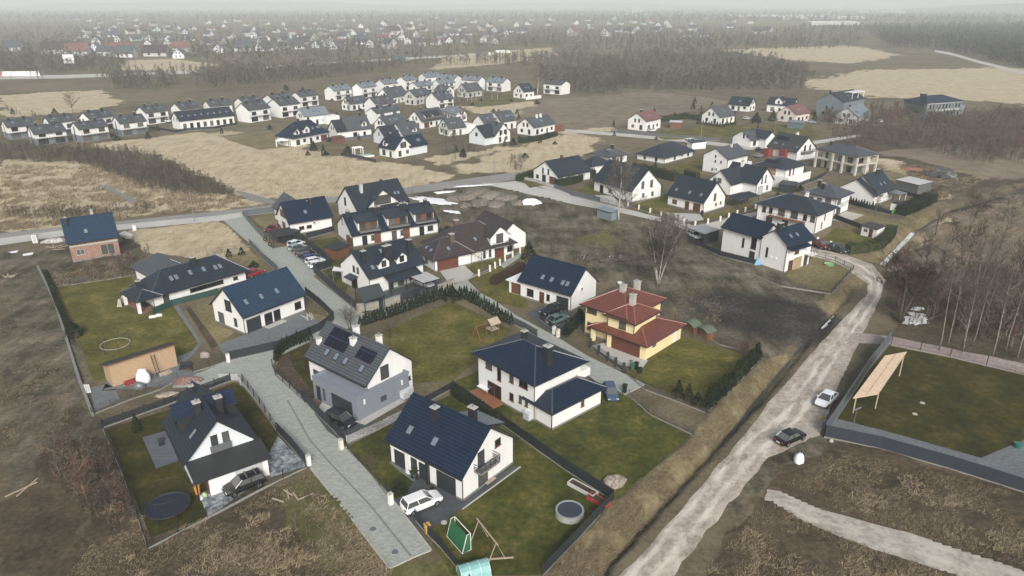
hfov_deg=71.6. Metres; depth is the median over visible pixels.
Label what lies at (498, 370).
window
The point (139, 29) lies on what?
village house
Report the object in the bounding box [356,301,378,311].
stone wall
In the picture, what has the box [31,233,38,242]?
portable toilet
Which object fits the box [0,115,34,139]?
duplex house
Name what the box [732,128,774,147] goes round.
detached house
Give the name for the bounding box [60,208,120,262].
house under construction
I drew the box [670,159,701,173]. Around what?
lawn
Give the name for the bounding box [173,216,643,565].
lane
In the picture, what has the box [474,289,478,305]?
thuja
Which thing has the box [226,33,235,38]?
village house
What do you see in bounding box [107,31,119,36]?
village house
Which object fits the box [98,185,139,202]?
concrete path
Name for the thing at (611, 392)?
parked car
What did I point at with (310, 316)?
plank pile
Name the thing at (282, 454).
driveway
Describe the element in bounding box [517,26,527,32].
village house
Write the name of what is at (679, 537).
dirt road
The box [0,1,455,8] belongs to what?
hills
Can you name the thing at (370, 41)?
village house
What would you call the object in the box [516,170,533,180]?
hedge
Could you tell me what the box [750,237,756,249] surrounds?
window
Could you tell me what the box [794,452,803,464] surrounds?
bulk bag
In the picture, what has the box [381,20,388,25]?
village house
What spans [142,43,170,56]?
village house
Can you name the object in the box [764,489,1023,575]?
gravel path
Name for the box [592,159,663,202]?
detached house
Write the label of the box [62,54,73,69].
billboard
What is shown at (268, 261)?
fence
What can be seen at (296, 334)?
thuja
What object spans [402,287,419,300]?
gate
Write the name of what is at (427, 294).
thuja
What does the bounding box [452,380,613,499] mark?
fence
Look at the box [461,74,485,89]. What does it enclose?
duplex house
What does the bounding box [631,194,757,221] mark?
lawn
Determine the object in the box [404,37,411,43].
village house
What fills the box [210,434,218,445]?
window
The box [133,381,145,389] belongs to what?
covered stack
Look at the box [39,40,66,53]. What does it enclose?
village house
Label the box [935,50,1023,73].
forest road
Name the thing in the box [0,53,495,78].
motorway
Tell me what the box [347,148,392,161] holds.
lawn
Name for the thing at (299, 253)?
parked car
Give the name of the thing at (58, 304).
hedge
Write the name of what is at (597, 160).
detached house
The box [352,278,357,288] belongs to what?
door
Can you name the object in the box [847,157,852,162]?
window
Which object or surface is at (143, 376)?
tarpaulin
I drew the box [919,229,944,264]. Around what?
bare tree
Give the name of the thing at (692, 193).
detached house
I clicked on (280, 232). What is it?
carport
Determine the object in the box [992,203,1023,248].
bare tree
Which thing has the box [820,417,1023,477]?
yard paving
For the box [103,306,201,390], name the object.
garden path
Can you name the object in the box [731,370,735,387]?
thuja
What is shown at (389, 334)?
bare tree
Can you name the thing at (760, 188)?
garage door
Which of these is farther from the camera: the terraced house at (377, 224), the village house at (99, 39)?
the village house at (99, 39)
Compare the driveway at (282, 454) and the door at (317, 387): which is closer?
the driveway at (282, 454)
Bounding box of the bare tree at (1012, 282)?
[984,256,1022,304]
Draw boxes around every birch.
[530,68,545,94]
[602,152,640,219]
[630,210,691,285]
[934,255,981,349]
[940,247,993,344]
[953,241,1013,352]
[971,249,1015,345]
[978,245,1023,338]
[978,254,1023,355]
[1004,238,1023,350]
[1010,279,1023,357]
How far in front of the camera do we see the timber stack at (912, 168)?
228.23 m
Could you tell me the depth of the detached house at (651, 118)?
301.62 m
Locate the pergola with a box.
[352,146,363,153]
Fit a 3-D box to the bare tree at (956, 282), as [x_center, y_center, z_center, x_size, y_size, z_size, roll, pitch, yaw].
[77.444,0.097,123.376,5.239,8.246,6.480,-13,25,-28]
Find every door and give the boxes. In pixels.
[163,294,169,302]
[235,462,263,474]
[246,315,261,332]
[264,312,272,325]
[316,385,321,400]
[321,134,326,140]
[331,393,352,416]
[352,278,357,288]
[362,236,367,245]
[392,231,396,240]
[419,226,423,235]
[419,462,425,480]
[436,469,455,497]
[437,257,458,270]
[495,247,503,257]
[539,291,543,303]
[549,176,554,184]
[556,295,568,310]
[611,336,639,357]
[673,331,676,341]
[685,201,688,209]
[693,203,700,212]
[749,251,754,258]
[758,186,762,194]
[787,260,792,271]
[868,229,872,237]
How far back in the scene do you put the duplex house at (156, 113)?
317.60 m
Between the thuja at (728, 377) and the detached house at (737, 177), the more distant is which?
the detached house at (737, 177)
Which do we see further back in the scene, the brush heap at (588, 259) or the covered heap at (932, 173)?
the covered heap at (932, 173)
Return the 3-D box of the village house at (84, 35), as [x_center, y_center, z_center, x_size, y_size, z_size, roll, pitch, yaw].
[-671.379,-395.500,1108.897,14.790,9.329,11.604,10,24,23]
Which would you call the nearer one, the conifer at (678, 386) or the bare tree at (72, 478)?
the bare tree at (72, 478)
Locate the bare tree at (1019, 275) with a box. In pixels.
[1008,270,1023,318]
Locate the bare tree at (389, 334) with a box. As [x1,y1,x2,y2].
[383,323,395,337]
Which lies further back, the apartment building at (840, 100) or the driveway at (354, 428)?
the apartment building at (840, 100)
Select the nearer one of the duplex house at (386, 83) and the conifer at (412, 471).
the conifer at (412, 471)
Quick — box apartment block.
[630,9,641,12]
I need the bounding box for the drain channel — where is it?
[287,400,411,555]
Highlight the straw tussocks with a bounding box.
[57,445,1023,575]
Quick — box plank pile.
[300,313,313,320]
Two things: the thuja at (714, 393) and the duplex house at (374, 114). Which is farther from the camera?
the duplex house at (374, 114)
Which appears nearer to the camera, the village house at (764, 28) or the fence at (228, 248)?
the fence at (228, 248)
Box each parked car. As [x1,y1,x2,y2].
[221,467,265,497]
[245,268,264,277]
[264,223,280,231]
[286,239,304,245]
[287,243,306,250]
[291,245,311,253]
[295,249,314,256]
[300,253,320,261]
[304,256,325,263]
[307,259,321,268]
[325,406,356,429]
[399,489,442,515]
[414,280,434,288]
[539,301,563,316]
[545,313,568,324]
[603,381,618,400]
[684,138,694,142]
[687,230,701,238]
[754,153,763,157]
[773,427,806,446]
[811,239,827,248]
[814,389,838,408]
[827,242,848,253]
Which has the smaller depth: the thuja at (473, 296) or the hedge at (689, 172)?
the thuja at (473, 296)
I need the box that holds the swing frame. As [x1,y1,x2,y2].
[471,518,504,561]
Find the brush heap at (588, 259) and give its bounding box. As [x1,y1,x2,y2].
[576,251,594,261]
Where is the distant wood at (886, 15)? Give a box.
[0,5,1023,21]
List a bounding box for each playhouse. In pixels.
[472,316,500,341]
[890,200,902,212]
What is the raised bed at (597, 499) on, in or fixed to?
on the lawn at (523, 525)
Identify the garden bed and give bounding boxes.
[186,307,217,348]
[274,353,313,397]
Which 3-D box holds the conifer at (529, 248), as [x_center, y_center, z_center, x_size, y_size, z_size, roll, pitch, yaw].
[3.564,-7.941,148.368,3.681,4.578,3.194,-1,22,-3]
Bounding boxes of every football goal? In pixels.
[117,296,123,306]
[447,516,470,553]
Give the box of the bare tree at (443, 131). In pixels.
[438,125,455,152]
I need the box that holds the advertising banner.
[0,71,39,75]
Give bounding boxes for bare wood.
[0,44,818,94]
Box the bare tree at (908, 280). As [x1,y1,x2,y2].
[871,246,945,321]
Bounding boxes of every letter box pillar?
[225,353,229,362]
[305,453,311,466]
[337,438,343,449]
[387,491,393,505]
[552,325,555,334]
[556,328,559,337]
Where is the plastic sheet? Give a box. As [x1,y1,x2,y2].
[754,258,760,264]
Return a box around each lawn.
[56,277,197,383]
[106,382,294,536]
[196,303,233,343]
[221,129,291,149]
[229,250,269,269]
[253,215,278,228]
[279,343,314,397]
[304,311,325,321]
[311,237,353,292]
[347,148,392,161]
[348,395,606,574]
[371,301,509,382]
[441,371,688,497]
[465,251,517,273]
[468,266,529,309]
[516,172,547,187]
[578,183,608,195]
[621,336,746,408]
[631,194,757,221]
[654,125,734,139]
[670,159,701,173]
[721,124,819,138]
[786,257,848,291]
[822,228,873,245]
[837,346,1023,457]
[847,210,899,230]
[883,200,901,214]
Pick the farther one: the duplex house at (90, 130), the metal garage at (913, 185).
the duplex house at (90, 130)
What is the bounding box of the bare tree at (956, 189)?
[948,177,963,199]
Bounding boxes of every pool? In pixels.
[360,154,373,156]
[555,500,583,524]
[824,262,833,265]
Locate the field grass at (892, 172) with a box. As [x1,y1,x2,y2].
[95,141,1023,276]
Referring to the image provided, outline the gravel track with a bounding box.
[236,190,275,203]
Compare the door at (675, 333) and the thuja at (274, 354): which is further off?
the door at (675, 333)
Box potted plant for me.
[1014,441,1022,448]
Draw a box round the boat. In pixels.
[119,231,132,239]
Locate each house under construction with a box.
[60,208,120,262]
[835,103,870,125]
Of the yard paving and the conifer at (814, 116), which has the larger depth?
the conifer at (814, 116)
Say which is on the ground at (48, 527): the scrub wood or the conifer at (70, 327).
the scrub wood
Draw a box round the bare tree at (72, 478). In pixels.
[61,454,97,510]
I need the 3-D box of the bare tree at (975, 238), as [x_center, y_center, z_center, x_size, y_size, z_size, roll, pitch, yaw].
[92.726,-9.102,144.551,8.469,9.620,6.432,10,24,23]
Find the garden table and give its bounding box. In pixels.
[477,384,488,394]
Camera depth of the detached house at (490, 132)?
271.99 m
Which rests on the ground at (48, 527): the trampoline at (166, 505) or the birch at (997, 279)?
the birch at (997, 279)
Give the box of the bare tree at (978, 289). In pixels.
[968,275,1000,313]
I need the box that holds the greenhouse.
[456,557,491,575]
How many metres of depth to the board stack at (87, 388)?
98.78 m
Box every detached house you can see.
[143,380,271,501]
[208,266,306,334]
[271,192,333,233]
[274,117,329,146]
[295,105,339,123]
[303,321,416,420]
[327,112,372,136]
[335,177,410,215]
[337,237,425,294]
[341,94,365,110]
[372,119,422,143]
[373,113,405,128]
[377,85,405,102]
[378,132,427,157]
[384,392,518,500]
[403,87,430,104]
[408,107,446,128]
[416,210,527,271]
[433,83,454,96]
[437,115,475,135]
[443,105,466,120]
[456,82,481,97]
[467,121,511,145]
[469,328,607,429]
[472,109,517,128]
[506,254,599,311]
[513,82,540,99]
[516,113,563,135]
[531,153,591,184]
[579,278,686,359]
[584,144,629,172]
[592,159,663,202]
[627,109,661,130]
[666,174,727,213]
[702,105,735,123]
[702,143,751,173]
[708,160,774,195]
[720,212,817,272]
[728,96,755,111]
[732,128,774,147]
[754,156,810,187]
[754,190,838,234]
[762,131,816,160]
[766,95,798,111]
[776,102,810,121]
[800,178,854,216]
[813,141,879,175]
[840,167,906,205]
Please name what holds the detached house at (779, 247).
on the ground at (48, 527)
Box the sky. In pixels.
[0,0,1023,6]
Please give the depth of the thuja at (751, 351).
104.26 m
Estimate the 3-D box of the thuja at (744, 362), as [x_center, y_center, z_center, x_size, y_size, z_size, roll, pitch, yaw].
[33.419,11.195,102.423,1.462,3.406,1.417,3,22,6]
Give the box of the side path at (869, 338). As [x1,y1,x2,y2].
[845,333,1023,372]
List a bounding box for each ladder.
[104,384,132,389]
[150,354,159,376]
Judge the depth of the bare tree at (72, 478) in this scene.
73.83 m
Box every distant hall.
[726,15,834,16]
[775,16,864,18]
[806,21,859,24]
[858,11,903,12]
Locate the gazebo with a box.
[275,138,289,146]
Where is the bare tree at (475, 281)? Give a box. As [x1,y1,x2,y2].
[470,280,488,295]
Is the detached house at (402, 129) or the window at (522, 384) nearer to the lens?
the window at (522, 384)
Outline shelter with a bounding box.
[852,352,906,412]
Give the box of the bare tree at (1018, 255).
[1005,230,1023,280]
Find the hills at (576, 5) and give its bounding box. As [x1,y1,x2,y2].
[414,2,739,7]
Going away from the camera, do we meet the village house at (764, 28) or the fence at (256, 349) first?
the fence at (256, 349)
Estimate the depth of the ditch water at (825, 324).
120.52 m
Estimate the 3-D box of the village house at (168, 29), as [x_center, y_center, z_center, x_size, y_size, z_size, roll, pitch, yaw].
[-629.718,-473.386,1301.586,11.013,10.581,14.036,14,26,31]
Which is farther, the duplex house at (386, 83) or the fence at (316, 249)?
the duplex house at (386, 83)
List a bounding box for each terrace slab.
[390,460,415,480]
[833,211,862,220]
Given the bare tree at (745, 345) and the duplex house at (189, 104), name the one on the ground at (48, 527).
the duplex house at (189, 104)
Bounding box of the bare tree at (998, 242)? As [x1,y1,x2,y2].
[967,230,1015,279]
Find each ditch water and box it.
[604,346,802,575]
[821,315,833,328]
[880,233,913,265]
[914,190,1022,233]
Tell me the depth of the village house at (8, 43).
807.98 m
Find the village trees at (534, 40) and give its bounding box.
[0,16,873,62]
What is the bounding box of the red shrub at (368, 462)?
[360,454,378,473]
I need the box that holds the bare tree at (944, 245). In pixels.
[930,234,960,271]
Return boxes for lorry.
[392,56,408,60]
[476,52,490,54]
[495,50,509,53]
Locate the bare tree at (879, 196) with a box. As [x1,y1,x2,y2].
[875,189,887,215]
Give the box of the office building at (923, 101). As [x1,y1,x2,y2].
[902,93,964,118]
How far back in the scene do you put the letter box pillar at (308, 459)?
82.43 m
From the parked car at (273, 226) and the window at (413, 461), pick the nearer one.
the window at (413, 461)
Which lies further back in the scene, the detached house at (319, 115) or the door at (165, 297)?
the detached house at (319, 115)
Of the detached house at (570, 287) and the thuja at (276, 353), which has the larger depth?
the detached house at (570, 287)
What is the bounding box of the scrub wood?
[820,100,1023,346]
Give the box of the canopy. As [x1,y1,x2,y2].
[332,267,343,281]
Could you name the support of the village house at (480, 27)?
on the ground at (48, 527)
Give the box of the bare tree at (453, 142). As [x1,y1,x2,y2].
[446,133,461,158]
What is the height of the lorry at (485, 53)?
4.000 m
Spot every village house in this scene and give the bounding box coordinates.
[1,39,23,50]
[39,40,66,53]
[63,42,91,54]
[77,32,88,37]
[82,28,90,32]
[91,36,103,44]
[91,42,100,50]
[95,45,112,55]
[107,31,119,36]
[108,41,130,47]
[112,44,137,56]
[114,34,122,41]
[124,28,134,33]
[129,35,139,40]
[137,27,148,33]
[141,33,150,39]
[142,39,152,44]
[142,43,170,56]
[145,33,157,40]
[149,21,157,25]
[163,37,175,45]
[164,27,172,32]
[171,40,191,51]
[171,48,187,58]
[179,28,187,33]
[183,35,194,40]
[200,38,212,44]
[203,30,213,35]
[206,25,215,29]
[212,43,226,51]
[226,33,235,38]
[233,39,252,50]
[238,36,250,40]
[242,28,252,35]
[250,30,263,37]
[255,28,265,33]
[255,41,273,50]
[256,37,267,41]
[272,28,279,32]
[277,35,289,41]
[286,39,303,48]
[287,29,295,34]
[294,37,308,43]
[302,24,310,29]
[305,32,317,40]
[317,25,326,29]
[318,29,326,34]
[322,38,330,46]
[329,40,345,48]
[337,31,349,38]
[350,29,356,34]
[354,34,369,43]
[365,38,373,47]
[378,33,390,40]
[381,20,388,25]
[381,37,396,48]
[382,29,390,33]
[384,25,400,34]
[397,32,405,39]
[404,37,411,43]
[406,24,414,28]
[415,37,426,45]
[430,39,440,44]
[436,32,446,38]
[443,36,452,42]
[444,23,451,28]
[447,18,454,23]
[448,29,458,34]
[453,25,460,30]
[477,24,485,30]
[478,35,486,41]
[483,30,492,37]
[511,21,518,26]
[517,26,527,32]
[566,26,578,35]
[601,27,610,35]
[624,26,636,32]
[629,18,637,22]
[652,25,661,31]
[688,24,697,30]
[697,29,709,36]
[745,18,753,23]
[748,26,761,32]
[761,26,773,33]
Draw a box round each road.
[0,172,522,237]
[482,181,756,234]
[565,129,859,149]
[619,248,884,575]
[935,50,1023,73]
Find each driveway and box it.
[200,436,306,515]
[218,312,318,355]
[314,413,376,443]
[368,277,442,312]
[395,466,517,532]
[440,266,473,282]
[527,306,571,340]
[539,185,572,197]
[593,342,647,367]
[595,195,623,206]
[667,213,703,222]
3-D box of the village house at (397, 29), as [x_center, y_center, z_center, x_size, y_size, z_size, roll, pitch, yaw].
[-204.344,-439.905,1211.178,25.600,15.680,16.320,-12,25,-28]
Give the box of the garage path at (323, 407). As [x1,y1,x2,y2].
[319,399,405,424]
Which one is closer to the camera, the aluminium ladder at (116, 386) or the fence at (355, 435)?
the fence at (355, 435)
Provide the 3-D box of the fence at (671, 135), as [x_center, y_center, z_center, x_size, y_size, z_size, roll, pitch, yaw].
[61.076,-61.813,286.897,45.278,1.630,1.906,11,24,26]
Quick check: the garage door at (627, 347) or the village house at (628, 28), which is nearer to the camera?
the garage door at (627, 347)
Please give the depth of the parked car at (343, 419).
90.14 m
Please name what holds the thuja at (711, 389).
on the lawn at (700, 367)
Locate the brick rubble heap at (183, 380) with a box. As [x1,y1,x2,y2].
[172,375,202,384]
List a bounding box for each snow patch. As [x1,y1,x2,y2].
[408,196,457,204]
[433,191,454,193]
[443,210,459,213]
[456,184,489,186]
[522,198,541,205]
[902,313,928,324]
[911,306,923,310]
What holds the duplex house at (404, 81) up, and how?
on the ground at (48, 527)
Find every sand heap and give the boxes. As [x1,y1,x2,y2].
[154,391,178,397]
[602,474,626,489]
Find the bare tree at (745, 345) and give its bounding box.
[736,340,751,355]
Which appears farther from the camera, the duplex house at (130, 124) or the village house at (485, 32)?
the village house at (485, 32)
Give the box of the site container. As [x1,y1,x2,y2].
[596,206,617,220]
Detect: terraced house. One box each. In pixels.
[170,106,234,128]
[335,199,439,247]
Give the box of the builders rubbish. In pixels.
[40,238,64,243]
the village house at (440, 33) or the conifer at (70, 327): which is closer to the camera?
the conifer at (70, 327)
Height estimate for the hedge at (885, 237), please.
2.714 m
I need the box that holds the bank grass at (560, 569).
[551,351,800,575]
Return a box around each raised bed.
[567,478,598,495]
[586,491,610,508]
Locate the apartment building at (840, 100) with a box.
[816,89,865,117]
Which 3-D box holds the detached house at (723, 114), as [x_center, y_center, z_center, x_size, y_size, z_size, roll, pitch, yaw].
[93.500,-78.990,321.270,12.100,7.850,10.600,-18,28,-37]
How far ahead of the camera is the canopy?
136.87 m
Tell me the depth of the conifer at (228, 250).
150.30 m
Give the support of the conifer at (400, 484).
on the lawn at (523, 525)
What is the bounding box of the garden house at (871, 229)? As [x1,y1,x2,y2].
[861,221,885,237]
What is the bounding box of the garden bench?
[179,361,191,368]
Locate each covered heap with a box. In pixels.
[925,170,944,177]
[933,167,953,171]
[937,172,956,178]
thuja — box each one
[273,344,278,359]
[273,349,278,361]
[285,335,289,348]
[295,330,300,344]
[298,331,303,342]
[307,326,312,339]
[364,310,369,324]
[370,311,375,322]
[376,308,380,320]
[379,306,384,320]
[393,303,397,315]
[400,300,405,312]
[405,296,410,310]
[415,292,419,306]
[425,289,429,303]
[432,287,437,300]
[464,285,468,299]
[469,288,472,302]
[471,289,475,304]
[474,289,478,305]
[484,298,488,310]
[491,301,495,315]
[495,301,499,315]
[499,309,504,320]
[503,309,507,322]
[508,312,513,324]
[562,321,570,334]
[562,323,569,336]
[569,318,574,331]
[577,308,582,323]
[702,385,711,408]
[704,386,713,407]
[708,384,717,406]
[717,378,722,399]
[720,375,726,396]
[723,372,728,393]
[726,373,731,391]
[731,368,737,385]
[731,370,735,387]
[734,361,740,382]
[743,357,747,375]
[749,348,753,366]
[753,344,758,360]
[755,341,761,359]
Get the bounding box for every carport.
[268,227,294,245]
[354,283,384,309]
[410,272,439,290]
[687,224,719,243]
[729,191,759,209]
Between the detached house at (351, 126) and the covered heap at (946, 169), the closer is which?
the covered heap at (946, 169)
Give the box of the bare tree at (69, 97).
[62,92,80,111]
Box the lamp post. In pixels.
[852,407,861,429]
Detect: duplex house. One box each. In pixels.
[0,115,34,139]
[26,121,67,145]
[42,112,75,135]
[69,117,109,141]
[78,107,114,129]
[111,111,147,136]
[135,102,168,124]
[170,99,201,112]
[202,96,232,111]
[233,94,262,114]
[235,99,271,122]
[262,91,291,102]
[267,95,300,117]
[291,88,319,106]
[324,82,352,100]
[351,80,377,97]
[363,93,395,113]
[366,103,401,123]
[375,77,397,92]
[396,74,416,90]
[408,79,432,91]
[418,70,439,83]
[425,89,454,108]
[432,77,455,91]
[436,72,461,88]
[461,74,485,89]
[486,75,510,91]
[543,78,570,94]
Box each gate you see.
[191,354,225,371]
[276,422,305,463]
[302,390,330,427]
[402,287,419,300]
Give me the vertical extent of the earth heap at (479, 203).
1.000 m
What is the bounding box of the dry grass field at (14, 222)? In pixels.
[0,162,248,286]
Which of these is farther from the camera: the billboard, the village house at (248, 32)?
the village house at (248, 32)
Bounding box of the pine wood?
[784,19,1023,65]
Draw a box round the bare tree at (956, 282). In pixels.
[940,265,970,309]
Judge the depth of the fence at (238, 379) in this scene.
100.96 m
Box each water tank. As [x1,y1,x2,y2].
[399,389,409,400]
[405,385,413,395]
[523,409,531,421]
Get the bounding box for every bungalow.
[119,252,250,313]
[634,141,695,163]
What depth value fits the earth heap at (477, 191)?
198.06 m
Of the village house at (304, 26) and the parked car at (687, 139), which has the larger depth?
the village house at (304, 26)
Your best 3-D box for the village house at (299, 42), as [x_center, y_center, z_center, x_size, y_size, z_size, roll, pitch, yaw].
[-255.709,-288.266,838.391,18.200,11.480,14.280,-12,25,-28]
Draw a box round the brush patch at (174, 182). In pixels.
[0,139,527,220]
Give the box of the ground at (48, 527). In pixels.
[0,7,1023,575]
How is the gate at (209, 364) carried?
on the ground at (48, 527)
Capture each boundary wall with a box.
[823,329,892,437]
[824,425,1023,492]
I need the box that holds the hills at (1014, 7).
[902,3,1023,11]
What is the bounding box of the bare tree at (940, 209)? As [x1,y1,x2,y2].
[929,199,951,234]
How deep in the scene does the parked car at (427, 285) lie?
134.35 m
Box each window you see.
[11,133,21,138]
[38,138,48,144]
[55,136,65,142]
[76,249,84,255]
[83,135,92,140]
[98,133,107,138]
[100,243,114,254]
[123,129,132,135]
[137,128,145,133]
[148,118,155,123]
[190,280,223,292]
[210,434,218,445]
[218,311,224,323]
[221,431,229,442]
[224,299,231,312]
[251,116,257,121]
[273,309,280,321]
[294,301,301,310]
[380,364,388,380]
[381,394,386,401]
[410,457,417,475]
[478,449,485,468]
[478,472,487,486]
[485,362,491,371]
[488,380,500,399]
[494,437,501,448]
[497,368,500,381]
[507,245,512,251]
[509,374,513,384]
[509,392,513,402]
[518,380,527,390]
[526,288,533,297]
[586,307,596,315]
[618,321,625,330]
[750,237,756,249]
[766,215,772,222]
[778,209,784,216]
[790,211,797,218]
[803,255,807,265]
[810,215,815,222]
[846,166,851,172]
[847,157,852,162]
[906,102,924,114]
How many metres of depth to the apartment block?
4013.47 m
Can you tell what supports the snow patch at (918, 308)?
on the ground at (48, 527)
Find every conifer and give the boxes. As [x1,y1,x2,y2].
[63,320,85,338]
[131,414,142,432]
[225,249,232,257]
[238,247,244,254]
[248,260,259,267]
[391,480,408,496]
[409,466,420,478]
[443,285,462,302]
[520,241,536,261]
[672,380,683,398]
[682,383,692,401]
[691,391,703,407]
[750,111,761,123]
[768,110,777,120]
[812,110,816,121]
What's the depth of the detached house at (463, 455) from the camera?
79.13 m
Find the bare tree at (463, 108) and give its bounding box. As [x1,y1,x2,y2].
[457,107,472,119]
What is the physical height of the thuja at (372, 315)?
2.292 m
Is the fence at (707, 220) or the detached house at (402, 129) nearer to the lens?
the fence at (707, 220)
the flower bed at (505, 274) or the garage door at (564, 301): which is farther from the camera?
the flower bed at (505, 274)
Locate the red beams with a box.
[123,377,135,385]
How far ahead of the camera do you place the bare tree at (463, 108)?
309.79 m
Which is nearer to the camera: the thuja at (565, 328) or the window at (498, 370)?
the window at (498, 370)
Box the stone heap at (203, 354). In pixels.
[200,351,209,357]
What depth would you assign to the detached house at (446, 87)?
401.63 m
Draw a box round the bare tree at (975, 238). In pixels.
[950,221,991,265]
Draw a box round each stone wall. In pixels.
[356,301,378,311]
[383,294,399,307]
[437,278,454,290]
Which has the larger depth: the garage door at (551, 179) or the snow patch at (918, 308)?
the garage door at (551, 179)
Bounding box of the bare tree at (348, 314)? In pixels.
[329,303,359,328]
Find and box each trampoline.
[97,330,129,354]
[140,477,190,524]
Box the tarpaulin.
[136,368,150,383]
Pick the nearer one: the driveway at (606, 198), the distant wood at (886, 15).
the driveway at (606, 198)
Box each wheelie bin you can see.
[193,484,200,494]
[423,521,430,534]
[622,383,627,392]
[630,362,634,369]
[634,361,638,369]
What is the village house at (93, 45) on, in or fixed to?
on the ground at (48, 527)
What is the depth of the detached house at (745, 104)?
355.60 m
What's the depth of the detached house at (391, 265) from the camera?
132.93 m
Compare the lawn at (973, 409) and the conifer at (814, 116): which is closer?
the lawn at (973, 409)
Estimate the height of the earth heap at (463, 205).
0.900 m
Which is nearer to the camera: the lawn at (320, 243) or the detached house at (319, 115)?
the lawn at (320, 243)
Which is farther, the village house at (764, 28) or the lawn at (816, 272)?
the village house at (764, 28)
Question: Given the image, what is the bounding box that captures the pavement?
[0,213,242,244]
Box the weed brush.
[0,101,925,556]
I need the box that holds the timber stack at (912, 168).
[899,167,922,170]
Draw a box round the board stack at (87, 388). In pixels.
[83,384,90,393]
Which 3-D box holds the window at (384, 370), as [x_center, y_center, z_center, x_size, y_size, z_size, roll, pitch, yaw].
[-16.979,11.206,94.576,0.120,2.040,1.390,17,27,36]
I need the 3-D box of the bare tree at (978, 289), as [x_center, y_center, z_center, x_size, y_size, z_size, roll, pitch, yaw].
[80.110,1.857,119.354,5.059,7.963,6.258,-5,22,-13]
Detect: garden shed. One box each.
[99,342,177,386]
[323,241,350,259]
[669,120,682,128]
[778,180,797,193]
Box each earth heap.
[445,196,459,202]
[446,193,476,200]
[458,202,471,208]
[462,187,491,195]
[470,199,488,206]
[477,190,504,199]
[486,200,504,207]
[493,193,518,201]
[510,199,522,205]
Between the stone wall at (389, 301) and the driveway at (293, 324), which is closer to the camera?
the driveway at (293, 324)
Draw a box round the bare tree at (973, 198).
[962,186,992,230]
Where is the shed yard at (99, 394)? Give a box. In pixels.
[90,384,118,410]
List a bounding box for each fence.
[54,270,130,286]
[90,372,177,414]
[100,372,230,427]
[100,420,305,548]
[149,122,237,132]
[151,288,217,314]
[206,241,249,255]
[218,373,240,384]
[219,128,276,137]
[226,312,333,359]
[241,374,276,430]
[242,207,274,237]
[249,239,277,269]
[271,359,304,401]
[300,233,330,259]
[305,287,333,314]
[306,225,333,238]
[313,259,355,309]
[330,418,344,444]
[341,153,375,162]
[345,134,372,140]
[346,410,401,443]
[346,442,389,496]
[414,508,441,548]
[425,382,451,399]
[441,540,469,575]
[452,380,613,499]
[478,247,520,275]
[513,317,536,335]
[515,175,553,187]
[540,314,562,335]
[542,490,613,575]
[554,184,599,201]
[589,338,625,372]
[601,189,664,207]
[611,129,720,140]
[626,366,708,412]
[627,201,757,225]
[629,389,694,434]
[661,309,740,349]
[688,237,755,264]
[689,240,853,293]
[706,356,759,412]
[797,170,827,186]
[816,251,853,269]
[834,214,861,228]
[848,201,891,214]
[891,334,1023,374]
[899,190,919,197]
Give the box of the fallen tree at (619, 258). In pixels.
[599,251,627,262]
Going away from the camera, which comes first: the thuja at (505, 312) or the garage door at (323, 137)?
the thuja at (505, 312)
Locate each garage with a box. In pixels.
[787,120,804,128]
[895,176,932,193]
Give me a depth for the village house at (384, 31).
1186.47 m
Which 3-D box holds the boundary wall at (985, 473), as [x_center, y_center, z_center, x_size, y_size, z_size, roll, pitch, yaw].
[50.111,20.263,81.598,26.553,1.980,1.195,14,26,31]
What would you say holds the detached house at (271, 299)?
on the ground at (48, 527)
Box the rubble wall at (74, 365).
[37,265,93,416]
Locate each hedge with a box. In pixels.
[42,269,68,326]
[450,384,502,425]
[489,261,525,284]
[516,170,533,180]
[518,131,557,142]
[554,168,596,185]
[632,162,678,181]
[660,113,701,121]
[684,168,699,177]
[845,224,897,254]
[894,190,938,215]
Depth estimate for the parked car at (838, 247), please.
153.26 m
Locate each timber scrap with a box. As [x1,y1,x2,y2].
[2,273,16,277]
[5,478,37,496]
[272,489,312,502]
[488,556,513,559]
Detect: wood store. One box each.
[681,318,701,335]
[695,324,716,341]
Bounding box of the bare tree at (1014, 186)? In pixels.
[1006,184,1023,212]
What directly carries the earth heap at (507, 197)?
on the ground at (48, 527)
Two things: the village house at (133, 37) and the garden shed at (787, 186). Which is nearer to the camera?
the garden shed at (787, 186)
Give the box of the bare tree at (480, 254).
[473,247,485,262]
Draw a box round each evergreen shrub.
[310,141,317,150]
[796,185,803,191]
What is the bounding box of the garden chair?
[158,437,164,445]
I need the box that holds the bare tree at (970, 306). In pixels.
[947,294,987,345]
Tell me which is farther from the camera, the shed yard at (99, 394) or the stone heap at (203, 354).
the stone heap at (203, 354)
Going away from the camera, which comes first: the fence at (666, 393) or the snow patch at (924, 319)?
the fence at (666, 393)
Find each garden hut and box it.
[331,135,344,143]
[687,139,705,148]
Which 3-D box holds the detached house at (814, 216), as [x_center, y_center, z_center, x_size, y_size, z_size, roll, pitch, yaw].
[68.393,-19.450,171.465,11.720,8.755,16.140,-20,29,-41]
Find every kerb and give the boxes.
[310,468,388,568]
[345,446,431,549]
[389,549,430,568]
[462,466,520,508]

